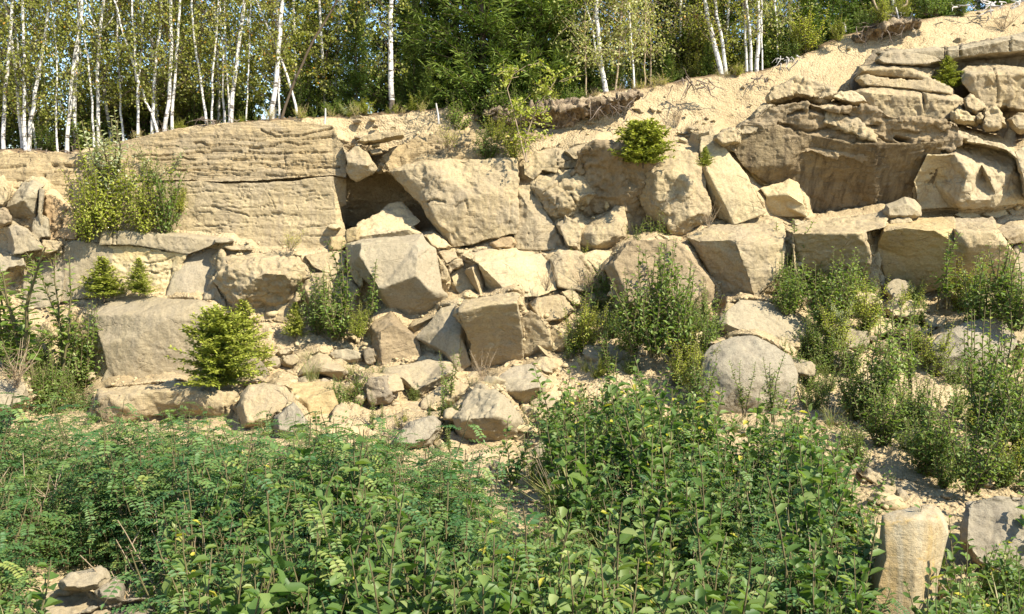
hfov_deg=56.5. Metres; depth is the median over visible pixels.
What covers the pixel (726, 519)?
leafy sapling
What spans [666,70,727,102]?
stump roots
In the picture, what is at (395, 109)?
rim weed
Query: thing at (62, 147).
forest bush
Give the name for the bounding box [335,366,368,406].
scree plant
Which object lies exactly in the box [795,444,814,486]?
leafy sapling
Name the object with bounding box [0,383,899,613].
undergrowth
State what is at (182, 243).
rock slab
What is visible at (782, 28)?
forest bush
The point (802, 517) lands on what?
leafy sapling
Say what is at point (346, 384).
scree stone
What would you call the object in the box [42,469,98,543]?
feathery seedling
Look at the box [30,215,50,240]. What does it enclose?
boulder
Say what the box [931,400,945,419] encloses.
grass tuft
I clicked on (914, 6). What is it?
birch tree
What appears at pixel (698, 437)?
leafy sapling
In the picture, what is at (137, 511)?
feathery seedling
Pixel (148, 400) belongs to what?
rock slab
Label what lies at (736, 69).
rim weed
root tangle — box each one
[8,148,68,160]
[187,115,239,126]
[482,108,599,125]
[544,88,653,120]
[587,98,632,123]
[746,75,774,89]
[856,22,904,48]
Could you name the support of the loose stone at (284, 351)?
on the hillside
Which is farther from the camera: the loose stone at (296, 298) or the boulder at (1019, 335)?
the loose stone at (296, 298)
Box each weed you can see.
[0,335,41,387]
[0,452,67,554]
[80,506,206,606]
[128,128,144,137]
[150,496,245,592]
[169,118,185,128]
[262,105,278,120]
[292,107,306,117]
[292,107,307,119]
[323,107,335,116]
[339,103,352,115]
[344,100,362,116]
[385,101,398,113]
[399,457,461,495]
[416,102,428,110]
[470,351,495,380]
[536,263,558,290]
[565,258,606,291]
[575,380,615,419]
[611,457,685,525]
[631,78,650,89]
[643,71,670,84]
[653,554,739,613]
[668,95,686,125]
[701,205,719,226]
[731,62,745,75]
[732,62,744,76]
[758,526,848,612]
[988,8,1022,28]
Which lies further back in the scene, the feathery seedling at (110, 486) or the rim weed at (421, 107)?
the rim weed at (421, 107)
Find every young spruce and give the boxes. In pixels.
[77,256,129,301]
[124,257,160,296]
[164,303,274,389]
[221,298,277,369]
[607,117,678,168]
[695,146,714,166]
[932,55,964,87]
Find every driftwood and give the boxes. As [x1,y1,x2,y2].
[952,0,1006,19]
[977,0,1023,15]
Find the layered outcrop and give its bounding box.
[0,152,83,207]
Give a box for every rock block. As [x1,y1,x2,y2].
[22,254,66,309]
[61,240,112,301]
[85,297,220,381]
[212,249,309,322]
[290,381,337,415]
[344,233,447,314]
[346,255,364,289]
[370,311,421,365]
[390,157,519,247]
[458,292,523,366]
[514,185,562,250]
[523,148,576,179]
[687,215,785,295]
[786,212,887,285]
[856,87,924,117]
[878,217,956,292]
[921,92,964,120]
[953,216,1016,286]
[961,63,1023,112]
[997,219,1023,243]
[1013,243,1023,290]
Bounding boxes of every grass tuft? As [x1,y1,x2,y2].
[0,462,49,525]
[2,454,67,520]
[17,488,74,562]
[81,504,132,562]
[123,480,201,544]
[159,527,282,611]
[257,416,273,438]
[299,357,324,380]
[346,361,359,374]
[363,360,387,373]
[506,421,579,490]
[517,455,625,533]
[523,451,601,521]
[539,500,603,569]
[576,350,594,372]
[577,499,667,581]
[678,548,755,601]
[683,584,776,613]
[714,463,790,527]
[721,407,753,433]
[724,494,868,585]
[800,389,824,410]
[820,399,846,428]
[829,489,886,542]
[836,394,863,420]
[836,417,878,443]
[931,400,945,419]
[949,561,1023,613]
[952,578,1010,613]
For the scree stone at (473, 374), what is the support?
on the hillside
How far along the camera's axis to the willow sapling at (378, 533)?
6.48 m
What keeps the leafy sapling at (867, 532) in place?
on the hillside
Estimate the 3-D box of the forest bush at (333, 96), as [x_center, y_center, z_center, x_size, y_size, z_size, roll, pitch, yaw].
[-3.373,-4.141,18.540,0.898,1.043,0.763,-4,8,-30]
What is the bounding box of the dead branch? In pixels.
[773,55,800,69]
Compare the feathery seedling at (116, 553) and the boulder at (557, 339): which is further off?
the boulder at (557, 339)
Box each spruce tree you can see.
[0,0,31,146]
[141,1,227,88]
[246,0,354,116]
[302,33,345,116]
[327,0,386,113]
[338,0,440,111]
[374,0,532,112]
[391,0,576,117]
[393,0,431,110]
[408,0,475,107]
[411,60,444,109]
[421,0,610,94]
[441,39,486,116]
[454,0,619,104]
[465,17,527,114]
[484,5,543,104]
[504,26,553,105]
[515,0,652,94]
[533,6,595,97]
[536,36,581,99]
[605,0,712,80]
[640,0,750,78]
[654,43,680,82]
[662,0,786,74]
[693,36,716,76]
[752,9,787,69]
[769,0,837,26]
[780,0,834,53]
[814,0,856,42]
[818,0,918,31]
[840,0,910,32]
[909,0,977,18]
[968,0,1016,10]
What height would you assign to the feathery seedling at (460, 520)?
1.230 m
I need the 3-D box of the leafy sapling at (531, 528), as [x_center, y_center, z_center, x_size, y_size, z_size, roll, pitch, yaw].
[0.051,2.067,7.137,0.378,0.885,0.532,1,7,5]
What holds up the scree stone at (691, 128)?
on the hillside
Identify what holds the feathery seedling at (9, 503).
on the hillside
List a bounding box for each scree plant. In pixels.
[0,331,13,379]
[23,353,77,414]
[24,362,57,404]
[28,330,49,368]
[29,331,44,379]
[32,363,44,385]
[37,361,72,401]
[40,327,50,340]
[42,322,55,351]
[45,344,63,380]
[56,311,76,336]
[60,372,81,397]
[64,371,75,408]
[69,382,90,410]
[76,329,86,354]
[314,423,327,445]
[327,374,348,404]
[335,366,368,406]
[367,390,377,428]
[391,409,407,426]
[407,385,421,400]
[426,396,432,415]
[434,373,450,427]
[439,347,461,397]
[445,396,459,409]
[522,399,534,433]
[558,293,611,356]
[561,301,584,358]
[563,326,572,361]
[570,284,594,335]
[580,312,599,345]
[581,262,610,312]
[582,299,599,325]
[590,350,610,378]
[595,315,614,365]
[599,293,623,338]
[599,331,621,382]
[608,287,615,320]
[617,337,626,350]
[617,349,638,374]
[625,217,646,239]
[641,211,668,234]
[646,217,670,234]
[654,326,709,385]
[669,321,703,360]
[675,342,719,390]
[678,284,723,327]
[678,310,704,354]
[683,358,703,389]
[689,307,702,331]
[691,349,719,369]
[693,304,727,347]
[697,315,718,354]
[700,276,711,329]
[767,371,780,406]
[773,251,814,313]
[775,386,788,414]
[787,341,828,393]
[791,321,817,359]
[797,276,813,299]
[798,375,811,402]
[801,377,829,409]
[802,314,836,364]
[802,317,820,361]
[804,312,811,348]
[806,331,842,376]
[811,262,834,308]
[816,295,860,350]
[816,370,834,412]
[819,365,839,393]
[832,256,872,310]
[832,359,878,420]
[834,329,866,378]
[834,370,860,409]
[837,413,869,464]
[843,274,898,332]
[848,378,886,425]
[850,421,864,460]
[856,303,879,350]
[857,271,879,310]
[858,445,873,472]
[864,317,876,346]
[882,312,894,338]
[887,283,927,327]
[887,378,925,430]
[892,359,919,404]
[893,386,914,410]
[896,430,914,451]
[897,322,928,371]
[897,415,911,437]
[898,418,941,477]
[901,318,929,352]
[901,409,947,457]
[905,276,926,301]
[905,292,928,325]
[907,293,921,325]
[907,391,938,426]
[913,364,935,402]
[914,320,966,376]
[926,432,961,488]
[933,378,950,410]
[940,349,968,387]
[942,253,989,311]
[943,384,966,420]
[949,374,962,401]
[951,431,977,478]
[957,275,982,312]
[959,384,995,425]
[964,348,999,393]
[965,406,976,430]
[973,256,991,311]
[988,271,1023,321]
[989,427,1023,479]
[989,447,1018,488]
[994,367,1023,406]
[1005,339,1023,371]
[1012,351,1023,364]
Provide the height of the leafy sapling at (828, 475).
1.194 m
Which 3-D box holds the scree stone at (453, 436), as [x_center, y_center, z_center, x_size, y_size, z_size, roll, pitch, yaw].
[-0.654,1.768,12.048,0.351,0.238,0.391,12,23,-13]
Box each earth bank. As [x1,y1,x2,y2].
[482,89,643,128]
[851,14,921,42]
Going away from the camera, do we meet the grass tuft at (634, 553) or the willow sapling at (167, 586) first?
the willow sapling at (167, 586)
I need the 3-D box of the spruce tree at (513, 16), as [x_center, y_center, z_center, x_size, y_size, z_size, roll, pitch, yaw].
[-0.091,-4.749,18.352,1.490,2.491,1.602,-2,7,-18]
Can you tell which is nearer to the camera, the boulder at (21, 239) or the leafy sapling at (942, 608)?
the leafy sapling at (942, 608)
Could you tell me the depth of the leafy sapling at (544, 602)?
5.29 m
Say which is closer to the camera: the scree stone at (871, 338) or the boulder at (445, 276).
the scree stone at (871, 338)
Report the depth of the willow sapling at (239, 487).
8.14 m
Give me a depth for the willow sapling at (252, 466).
8.42 m
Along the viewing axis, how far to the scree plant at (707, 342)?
13.66 m
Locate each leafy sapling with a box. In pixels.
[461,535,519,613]
[481,550,537,613]
[491,415,533,491]
[491,533,528,581]
[492,504,554,585]
[498,538,542,613]
[511,555,570,613]
[517,519,544,589]
[524,385,575,498]
[526,565,590,613]
[527,508,591,594]
[527,572,590,613]
[528,362,577,424]
[529,562,551,596]
[530,390,558,439]
[534,415,573,515]
[534,537,562,607]
[535,501,620,613]
[535,598,550,613]
[536,551,599,613]
[537,514,553,577]
[538,396,575,434]
[544,408,587,491]
[545,527,627,613]
[546,432,586,556]
[548,422,607,496]
[549,395,592,466]
[549,496,590,573]
[552,411,582,473]
[557,383,577,421]
[557,533,587,568]
[557,551,587,613]
[561,397,580,431]
[562,427,615,510]
[565,578,620,613]
[570,413,620,559]
[571,445,627,522]
[571,488,592,560]
[572,445,600,470]
[572,536,609,598]
[574,388,636,489]
[574,391,626,444]
[575,545,616,613]
[576,381,594,423]
[578,556,650,613]
[582,479,617,547]
[584,392,612,444]
[586,416,621,479]
[588,497,692,613]
[589,381,606,427]
[593,496,680,612]
[596,458,664,529]
[597,416,617,467]
[598,377,611,403]
[600,431,624,502]
[602,363,632,430]
[603,355,653,419]
[605,383,643,497]
[607,388,691,526]
[607,424,621,458]
[607,528,646,613]
[608,390,648,454]
[615,397,678,492]
[616,408,677,509]
[618,407,657,462]
[620,364,651,448]
[622,376,699,483]
[623,397,668,471]
[623,425,690,565]
[624,428,675,517]
[624,520,640,568]
[626,573,657,613]
[628,498,682,613]
[630,490,677,578]
[632,456,683,552]
[633,368,673,434]
[633,372,650,414]
[634,402,654,463]
[641,371,666,423]
[644,530,694,613]
[646,424,692,487]
[647,422,705,568]
[652,413,684,460]
[662,431,682,496]
[663,497,712,606]
[666,542,717,613]
[668,376,683,430]
[668,386,728,466]
[669,394,683,448]
[678,442,743,609]
[679,442,734,527]
[680,394,705,446]
[680,519,709,584]
[681,401,736,487]
[681,413,701,452]
[682,426,734,538]
[684,383,738,485]
[684,502,766,613]
[686,576,707,613]
[688,394,738,472]
[690,532,775,613]
[692,451,735,533]
[700,466,716,491]
[706,414,745,507]
[706,495,742,551]
[707,519,752,601]
[708,537,735,605]
[709,566,739,613]
[718,497,760,562]
[720,420,754,484]
[720,453,742,518]
[723,570,786,613]
[725,461,772,545]
[727,477,775,586]
[729,527,774,588]
[733,426,758,494]
[733,451,787,523]
[737,391,772,469]
[737,574,776,613]
[740,443,787,548]
[748,412,791,487]
[758,405,775,455]
[758,476,854,613]
[765,543,822,613]
[768,423,794,498]
[770,507,844,593]
[771,533,788,603]
[772,383,808,462]
[772,414,828,531]
[773,412,801,470]
[774,479,853,608]
[777,396,853,469]
[778,517,884,613]
[783,421,846,513]
[784,421,817,511]
[784,495,805,556]
[784,526,810,591]
[785,433,836,542]
[787,442,860,566]
[787,448,841,556]
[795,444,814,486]
[796,541,882,613]
[799,426,854,509]
[804,580,855,613]
[817,527,867,613]
[826,440,872,554]
[827,594,844,613]
[829,602,871,613]
[834,441,867,484]
[834,492,875,561]
[838,506,879,573]
[844,565,896,613]
[846,544,870,601]
[852,504,921,604]
[902,566,967,613]
[913,567,974,613]
[924,567,982,613]
[931,602,944,613]
[932,515,991,613]
[932,598,954,613]
[939,548,984,604]
[943,590,961,613]
[945,576,973,613]
[959,598,983,613]
[960,577,1021,613]
[963,536,1017,611]
[965,573,989,605]
[972,588,1015,613]
[975,540,1007,606]
[976,545,1023,601]
[977,594,992,613]
[986,578,1017,613]
[990,553,1023,612]
[1001,595,1023,613]
[1002,539,1023,610]
[1003,443,1023,488]
[1010,571,1023,611]
[1015,482,1023,582]
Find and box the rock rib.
[38,187,44,223]
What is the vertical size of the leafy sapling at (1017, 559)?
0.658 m
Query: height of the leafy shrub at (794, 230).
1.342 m
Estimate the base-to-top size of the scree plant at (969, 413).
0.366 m
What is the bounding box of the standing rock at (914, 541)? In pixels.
[868,504,948,613]
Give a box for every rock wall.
[70,120,346,181]
[71,176,346,248]
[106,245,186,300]
[570,139,659,230]
[718,101,962,162]
[729,126,943,213]
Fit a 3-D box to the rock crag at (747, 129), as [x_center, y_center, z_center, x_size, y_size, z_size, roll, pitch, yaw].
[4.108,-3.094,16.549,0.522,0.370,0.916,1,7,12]
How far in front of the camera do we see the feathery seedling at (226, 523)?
7.16 m
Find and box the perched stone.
[883,197,921,219]
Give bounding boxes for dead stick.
[435,103,439,123]
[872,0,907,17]
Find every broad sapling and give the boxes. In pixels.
[0,245,58,380]
[0,260,39,363]
[22,252,89,373]
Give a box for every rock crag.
[713,127,741,146]
[735,120,757,134]
[750,104,772,118]
[950,107,977,126]
[952,130,978,144]
[963,93,987,115]
[975,112,983,124]
[982,105,1006,132]
[1007,112,1023,134]
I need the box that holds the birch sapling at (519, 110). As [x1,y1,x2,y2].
[478,53,586,161]
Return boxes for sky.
[1,0,984,147]
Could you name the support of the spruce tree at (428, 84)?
on the hillside
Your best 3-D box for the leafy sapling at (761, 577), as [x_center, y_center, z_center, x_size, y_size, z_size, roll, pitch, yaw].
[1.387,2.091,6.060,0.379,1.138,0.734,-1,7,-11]
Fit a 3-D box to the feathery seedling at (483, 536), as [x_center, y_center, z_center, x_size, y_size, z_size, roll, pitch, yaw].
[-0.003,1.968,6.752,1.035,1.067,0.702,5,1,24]
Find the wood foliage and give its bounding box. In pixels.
[0,0,972,149]
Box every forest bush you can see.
[0,65,53,148]
[0,82,16,147]
[0,86,15,147]
[5,97,48,148]
[35,96,71,149]
[48,102,88,148]
[57,76,128,147]
[77,92,116,146]
[93,96,121,145]
[100,79,131,141]
[113,68,166,138]
[123,63,166,135]
[140,51,206,129]
[158,80,176,131]
[176,79,216,126]
[191,73,242,123]
[197,68,235,122]
[213,76,254,121]
[224,84,258,120]
[235,84,264,120]
[264,58,314,117]
[271,62,318,115]
[271,70,315,116]
[316,68,354,114]
[355,50,415,112]
[363,51,420,111]
[374,58,408,110]
[396,48,449,108]
[583,38,620,94]
[590,74,609,92]
[595,55,620,89]
[599,76,620,90]
[600,47,645,88]
[612,71,630,88]
[625,71,642,88]
[627,60,656,86]
[640,59,659,84]
[646,5,720,73]
[654,6,720,57]
[656,19,693,69]
[656,41,687,78]
[659,4,709,77]
[659,48,694,78]
[659,63,687,80]
[667,64,684,79]
[674,68,684,80]
[677,0,739,76]
[685,54,706,77]
[718,0,792,69]
[732,24,767,68]
[737,44,755,72]
[747,0,801,61]
[774,31,808,61]
[810,36,823,50]
[827,11,846,41]
[854,7,873,30]
[861,0,895,24]
[886,0,925,18]
[887,0,911,18]
[892,0,910,17]
[914,0,940,14]
[929,0,950,15]
[946,0,970,16]
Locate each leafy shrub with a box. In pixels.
[27,118,64,151]
[52,301,103,390]
[58,136,133,236]
[60,111,98,149]
[63,174,110,242]
[115,154,179,233]
[137,146,188,233]
[167,182,188,212]
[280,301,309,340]
[296,267,332,334]
[310,265,358,341]
[318,98,341,115]
[324,240,361,331]
[339,301,373,337]
[351,97,377,114]
[362,247,380,321]
[404,92,430,110]
[439,91,473,129]
[444,425,453,452]
[469,81,499,128]
[472,120,505,159]
[479,109,507,140]
[489,82,524,125]
[497,106,527,159]
[528,72,565,102]
[566,83,586,98]
[607,238,688,358]
[608,268,655,354]
[631,218,644,239]
[652,243,703,351]
[653,242,674,300]
[678,354,722,422]
[728,360,755,416]
[762,350,786,421]
[769,267,808,315]
[774,221,815,295]
[787,1,828,51]
[790,219,808,288]
[792,246,862,331]
[833,251,863,317]
[847,311,911,410]
[853,380,915,446]
[875,294,913,399]
[898,378,967,474]
[900,307,923,388]
[930,232,961,309]
[935,393,1021,495]
[951,307,1023,445]
[952,241,1017,321]
[970,338,1023,458]
[978,309,1023,426]
[985,241,1023,319]
[985,254,1023,331]
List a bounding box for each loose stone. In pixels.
[267,357,280,368]
[276,348,293,356]
[282,354,299,367]
[292,292,301,302]
[294,351,308,357]
[327,224,340,229]
[368,149,382,154]
[372,143,379,147]
[524,408,537,422]
[604,201,608,210]
[953,212,981,217]
[982,210,1008,218]
[1007,207,1023,214]
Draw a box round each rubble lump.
[849,291,882,307]
[864,316,895,337]
[883,298,926,320]
[897,324,930,343]
[922,315,948,327]
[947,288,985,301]
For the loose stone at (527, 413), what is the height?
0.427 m
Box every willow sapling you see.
[0,572,16,613]
[0,576,7,612]
[0,600,45,613]
[16,565,53,613]
[17,560,62,613]
[19,593,31,613]
[36,597,52,613]
[129,581,180,613]
[137,508,167,571]
[142,497,158,560]
[145,514,216,613]
[150,585,197,613]
[152,565,168,595]
[159,475,205,571]
[162,532,219,613]
[169,478,240,576]
[188,425,250,507]
[188,589,271,613]
[191,549,287,613]
[195,481,264,596]
[203,536,323,612]
[203,548,236,610]
[209,559,275,613]
[210,530,245,606]
[212,592,230,607]
[214,480,248,505]
[216,515,291,604]
[217,545,272,613]
[221,492,258,520]
[226,510,259,582]
[239,577,258,613]
[240,497,350,613]
[241,526,296,593]
[241,530,290,610]
[242,506,272,561]
[243,460,280,500]
[243,485,297,533]
[246,459,282,551]
[249,465,343,582]
[249,506,285,557]
[255,489,377,613]
[263,548,342,612]
[275,466,369,557]
[277,511,389,613]
[284,478,307,513]
[284,557,342,613]
[286,428,370,525]
[295,586,317,613]
[302,472,344,571]
[305,448,351,501]
[308,484,377,592]
[321,467,352,536]
[328,515,363,604]
[337,488,412,613]
[337,542,396,613]
[344,543,446,613]
[345,542,387,611]
[351,483,411,571]
[353,499,407,612]
[354,491,421,549]
[356,557,393,613]
[357,452,393,549]
[358,465,380,524]
[361,579,464,613]
[363,509,420,601]
[368,463,398,524]
[374,511,392,548]
[381,480,477,613]
[398,501,473,597]
[402,515,435,574]
[408,485,463,556]
[410,531,450,613]
[412,470,436,525]
[423,534,459,602]
[431,578,457,613]
[440,465,491,533]
[440,548,525,613]
[441,555,508,613]
[441,565,530,613]
[445,548,474,613]
[453,481,483,562]
[458,552,505,613]
[461,509,502,593]
[475,567,496,612]
[486,500,510,571]
[489,549,542,613]
[496,534,510,581]
[539,473,580,509]
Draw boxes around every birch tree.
[0,0,37,130]
[0,0,45,147]
[0,0,52,148]
[0,0,66,150]
[0,0,70,121]
[0,0,74,150]
[0,0,84,137]
[3,0,120,151]
[13,12,36,148]
[18,0,75,142]
[25,0,116,149]
[35,0,117,121]
[51,1,58,151]
[52,0,160,141]
[53,0,168,138]
[56,0,144,145]
[57,1,148,99]
[73,0,165,140]
[78,0,94,146]
[84,0,172,133]
[90,0,199,133]
[94,0,221,131]
[113,0,157,131]
[113,0,213,114]
[117,0,202,131]
[122,0,208,129]
[131,0,139,137]
[147,0,282,121]
[155,0,239,123]
[164,0,241,122]
[187,0,276,122]
[189,0,286,119]
[204,0,340,117]
[211,0,218,122]
[223,1,229,115]
[225,2,277,119]
[230,0,312,118]
[237,0,318,118]
[240,0,356,92]
[245,0,250,120]
[255,0,297,117]
[260,0,385,115]
[280,0,337,118]
[296,0,374,89]
[298,0,387,100]
[315,1,396,103]
[336,0,414,113]
[362,0,472,71]
[369,0,441,76]
[543,0,623,96]
[549,1,640,94]
[567,0,658,90]
[575,0,671,87]
[578,3,629,81]
[583,0,607,91]
[598,0,677,88]
[603,0,683,84]
[606,1,668,86]
[627,0,687,73]
[643,1,645,85]
[651,0,704,69]
[660,0,773,74]
[684,0,760,73]
[713,0,727,73]
[718,0,763,72]
[724,0,783,27]
[730,0,828,40]
[732,0,783,71]
[733,0,817,61]
[745,0,752,71]
[760,0,762,70]
[765,0,852,41]
[817,0,889,33]
[845,0,932,17]
[902,0,951,16]
[971,0,997,10]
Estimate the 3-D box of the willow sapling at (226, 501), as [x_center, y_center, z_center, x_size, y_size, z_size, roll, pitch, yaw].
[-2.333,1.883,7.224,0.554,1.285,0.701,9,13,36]
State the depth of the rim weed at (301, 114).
17.05 m
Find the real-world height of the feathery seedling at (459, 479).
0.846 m
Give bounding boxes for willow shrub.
[79,110,154,203]
[135,141,185,182]
[829,300,855,326]
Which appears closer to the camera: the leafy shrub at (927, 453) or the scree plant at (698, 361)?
the leafy shrub at (927, 453)
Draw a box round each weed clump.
[12,246,38,274]
[47,252,60,265]
[280,222,309,250]
[342,374,363,398]
[434,119,463,150]
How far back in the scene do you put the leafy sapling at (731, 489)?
9.04 m
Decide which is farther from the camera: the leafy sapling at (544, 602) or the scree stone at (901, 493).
the scree stone at (901, 493)
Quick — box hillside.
[0,2,1023,613]
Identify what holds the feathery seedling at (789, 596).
on the hillside
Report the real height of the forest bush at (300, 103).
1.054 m
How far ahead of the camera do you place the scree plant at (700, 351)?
13.07 m
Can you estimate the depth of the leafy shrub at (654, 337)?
13.97 m
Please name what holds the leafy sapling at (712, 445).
on the hillside
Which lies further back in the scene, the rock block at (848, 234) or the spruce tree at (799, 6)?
the spruce tree at (799, 6)
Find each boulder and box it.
[0,184,10,206]
[0,206,11,227]
[0,256,25,273]
[0,379,28,415]
[3,221,42,254]
[5,180,44,223]
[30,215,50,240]
[36,589,110,613]
[38,239,62,255]
[43,194,78,239]
[57,565,111,592]
[76,598,165,613]
[94,576,125,604]
[202,278,227,307]
[233,358,269,381]
[236,383,295,428]
[273,402,308,437]
[297,353,344,380]
[300,271,362,316]
[328,235,345,250]
[329,349,362,362]
[342,145,377,181]
[345,227,359,242]
[357,202,420,238]
[363,347,375,364]
[363,376,395,407]
[390,415,441,448]
[408,314,434,331]
[416,302,470,371]
[423,233,451,249]
[437,255,450,282]
[438,250,457,263]
[447,258,463,273]
[452,388,523,442]
[464,264,483,293]
[489,237,516,249]
[499,364,545,404]
[520,310,553,357]
[525,298,530,309]
[529,294,573,321]
[530,168,597,220]
[530,356,557,373]
[549,249,603,291]
[550,327,568,351]
[556,215,585,250]
[559,289,582,307]
[564,142,588,158]
[580,205,627,250]
[584,250,611,280]
[605,239,714,325]
[638,150,712,235]
[654,234,668,239]
[698,335,797,413]
[699,133,765,224]
[715,301,733,322]
[745,168,770,186]
[760,179,806,216]
[823,111,877,142]
[830,351,854,371]
[836,329,869,349]
[882,278,914,296]
[914,144,1023,209]
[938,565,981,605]
[960,496,1023,575]
[1014,326,1023,352]
[1015,147,1023,195]
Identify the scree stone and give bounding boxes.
[88,372,95,379]
[280,355,289,366]
[294,330,316,345]
[298,375,316,382]
[305,427,322,436]
[330,402,359,421]
[333,358,347,366]
[342,382,354,389]
[348,332,364,340]
[351,390,366,404]
[352,118,361,123]
[381,373,403,392]
[406,401,422,411]
[417,355,426,360]
[429,401,438,411]
[433,439,445,449]
[442,360,458,368]
[443,407,457,420]
[446,390,468,404]
[449,431,471,448]
[467,371,478,377]
[474,383,489,389]
[482,375,505,384]
[491,460,509,477]
[499,484,511,488]
[513,432,528,440]
[517,424,534,432]
[521,406,547,419]
[528,494,547,503]
[529,393,556,407]
[534,443,548,456]
[538,345,555,357]
[541,364,552,372]
[547,342,557,351]
[582,343,602,361]
[583,290,609,304]
[606,346,624,362]
[632,108,643,112]
[650,104,657,111]
[678,137,687,143]
[687,126,698,133]
[696,131,709,140]
[777,336,800,350]
[791,220,804,225]
[791,292,809,306]
[793,358,815,376]
[826,428,846,439]
[838,463,858,478]
[842,447,877,465]
[856,466,884,484]
[866,491,903,502]
[869,335,876,341]
[872,339,897,353]
[876,498,883,504]
[881,477,917,493]
[886,295,909,300]
[895,488,908,501]
[953,37,965,42]
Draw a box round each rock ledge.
[375,129,546,175]
[849,38,1023,133]
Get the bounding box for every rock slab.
[95,381,243,422]
[98,227,233,253]
[166,248,215,295]
[214,237,234,243]
[222,245,252,250]
[305,251,345,274]
[357,131,403,145]
[382,358,456,395]
[420,380,468,409]
[450,267,474,292]
[463,248,556,296]
[673,331,721,348]
[718,300,828,355]
[765,75,836,105]
[833,90,866,106]
[854,63,934,79]
[855,74,953,94]
[874,51,942,67]
[875,32,1023,63]
[926,317,1016,376]
[964,136,1017,158]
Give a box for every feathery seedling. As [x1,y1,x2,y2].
[0,391,48,472]
[0,392,43,469]
[0,400,53,495]
[0,409,19,471]
[0,409,42,475]
[0,411,60,494]
[0,434,41,517]
[0,439,50,497]
[0,445,16,468]
[0,460,39,549]
[0,477,42,592]
[0,484,79,610]
[0,488,60,564]
[0,500,31,585]
[0,504,37,611]
[0,508,29,589]
[0,528,39,599]
[0,533,31,574]
[0,570,36,613]
[1,434,32,507]
[1,469,44,554]
[1,490,55,557]
[3,522,44,589]
[6,414,50,473]
[9,428,33,456]
[9,441,83,516]
[10,437,49,472]
[11,474,63,526]
[14,420,41,449]
[19,385,66,431]
[19,454,64,489]
[20,426,68,489]
[22,438,48,473]
[25,398,135,496]
[28,514,84,572]
[34,428,76,485]
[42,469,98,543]
[43,445,135,542]
[44,410,84,457]
[46,419,164,540]
[46,479,117,570]
[47,443,107,508]
[52,420,143,495]
[53,446,92,487]
[54,514,111,570]
[55,458,136,553]
[60,492,105,565]
[61,410,224,567]
[65,382,96,412]
[66,402,148,478]
[75,452,156,572]
[77,398,101,424]
[79,466,160,553]
[80,456,136,533]
[87,421,165,472]
[87,427,182,568]
[88,429,157,511]
[88,451,168,525]
[90,447,156,513]
[90,467,141,528]
[92,472,201,576]
[96,518,141,587]
[97,533,149,590]
[99,421,174,494]
[100,540,227,613]
[104,411,157,454]
[109,419,245,557]
[115,442,212,518]
[117,447,206,551]
[124,416,146,452]
[127,436,227,551]
[128,413,180,460]
[129,427,296,591]
[130,457,198,553]
[132,447,224,593]
[133,421,226,509]
[134,456,203,547]
[134,499,239,604]
[139,438,184,472]
[140,468,285,607]
[141,407,224,506]
[143,424,179,464]
[144,438,221,512]
[147,479,244,588]
[155,414,194,464]
[160,443,216,490]
[161,455,275,550]
[167,435,279,530]
[172,470,246,569]
[173,457,258,549]
[175,401,211,430]
[177,450,317,533]
[178,417,241,474]
[179,527,264,610]
[183,468,237,518]
[195,406,226,452]
[198,431,276,493]
[200,425,269,483]
[204,485,311,592]
[211,455,314,555]
[212,407,283,453]
[217,533,293,583]
[217,536,280,600]
[218,544,311,601]
[222,442,282,531]
[223,502,354,613]
[227,483,299,551]
[240,419,281,475]
[252,523,335,613]
[255,429,320,498]
[258,419,352,531]
[261,425,363,509]
[265,481,345,549]
[266,422,314,470]
[270,513,353,613]
[272,462,333,531]
[272,497,352,575]
[276,464,335,517]
[276,506,300,545]
[277,429,401,524]
[278,438,338,471]
[278,497,374,586]
[279,414,304,458]
[283,501,375,586]
[284,539,325,584]
[290,412,323,466]
[291,407,377,467]
[295,427,336,468]
[299,440,383,529]
[303,420,346,479]
[306,436,349,464]
[306,457,434,573]
[307,479,413,595]
[311,440,393,518]
[317,443,424,546]
[319,426,400,499]
[320,432,415,493]
[325,466,407,517]
[329,412,407,479]
[342,516,435,596]
[343,532,426,581]
[344,432,374,480]
[361,491,504,596]
[369,513,421,573]
[370,441,417,501]
[371,411,417,465]
[373,429,416,472]
[374,543,498,610]
[378,416,499,537]
[381,427,420,481]
[384,462,473,540]
[385,448,421,522]
[385,483,450,539]
[393,466,504,555]
[394,499,439,548]
[395,498,518,612]
[398,439,459,508]
[401,510,501,601]
[403,451,515,587]
[405,463,465,509]
[413,473,474,528]
[414,440,454,489]
[414,445,449,475]
[414,460,513,551]
[414,541,545,613]
[417,441,524,531]
[418,520,503,568]
[420,464,508,519]
[428,453,478,501]
[433,506,493,563]
[444,449,498,533]
[447,523,558,583]
[450,483,507,534]
[450,502,566,592]
[457,506,589,613]
[459,467,498,516]
[474,505,552,588]
[486,484,529,535]
[521,414,563,473]
[539,574,625,613]
[540,518,602,594]
[566,416,608,460]
[581,472,673,562]
[583,417,640,487]
[588,463,638,541]
[601,394,651,425]
[601,401,650,444]
[614,589,650,613]
[617,405,672,451]
[641,458,685,507]
[650,493,694,576]
[653,597,731,613]
[656,426,716,495]
[657,507,729,589]
[664,455,756,565]
[673,430,735,475]
[678,523,782,608]
[680,563,801,613]
[681,533,802,613]
[684,394,715,439]
[705,465,769,572]
[720,552,832,613]
[723,506,782,601]
[724,484,806,564]
[732,541,857,613]
[734,404,792,483]
[734,455,772,500]
[745,513,812,608]
[746,411,821,496]
[761,459,851,529]
[764,431,816,484]
[791,426,851,500]
[796,502,872,598]
[830,542,909,613]
[849,510,895,548]
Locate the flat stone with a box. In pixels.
[889,217,912,223]
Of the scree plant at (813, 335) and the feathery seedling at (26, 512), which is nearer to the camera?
the feathery seedling at (26, 512)
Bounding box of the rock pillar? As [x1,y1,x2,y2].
[870,235,881,297]
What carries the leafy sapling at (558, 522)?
on the hillside

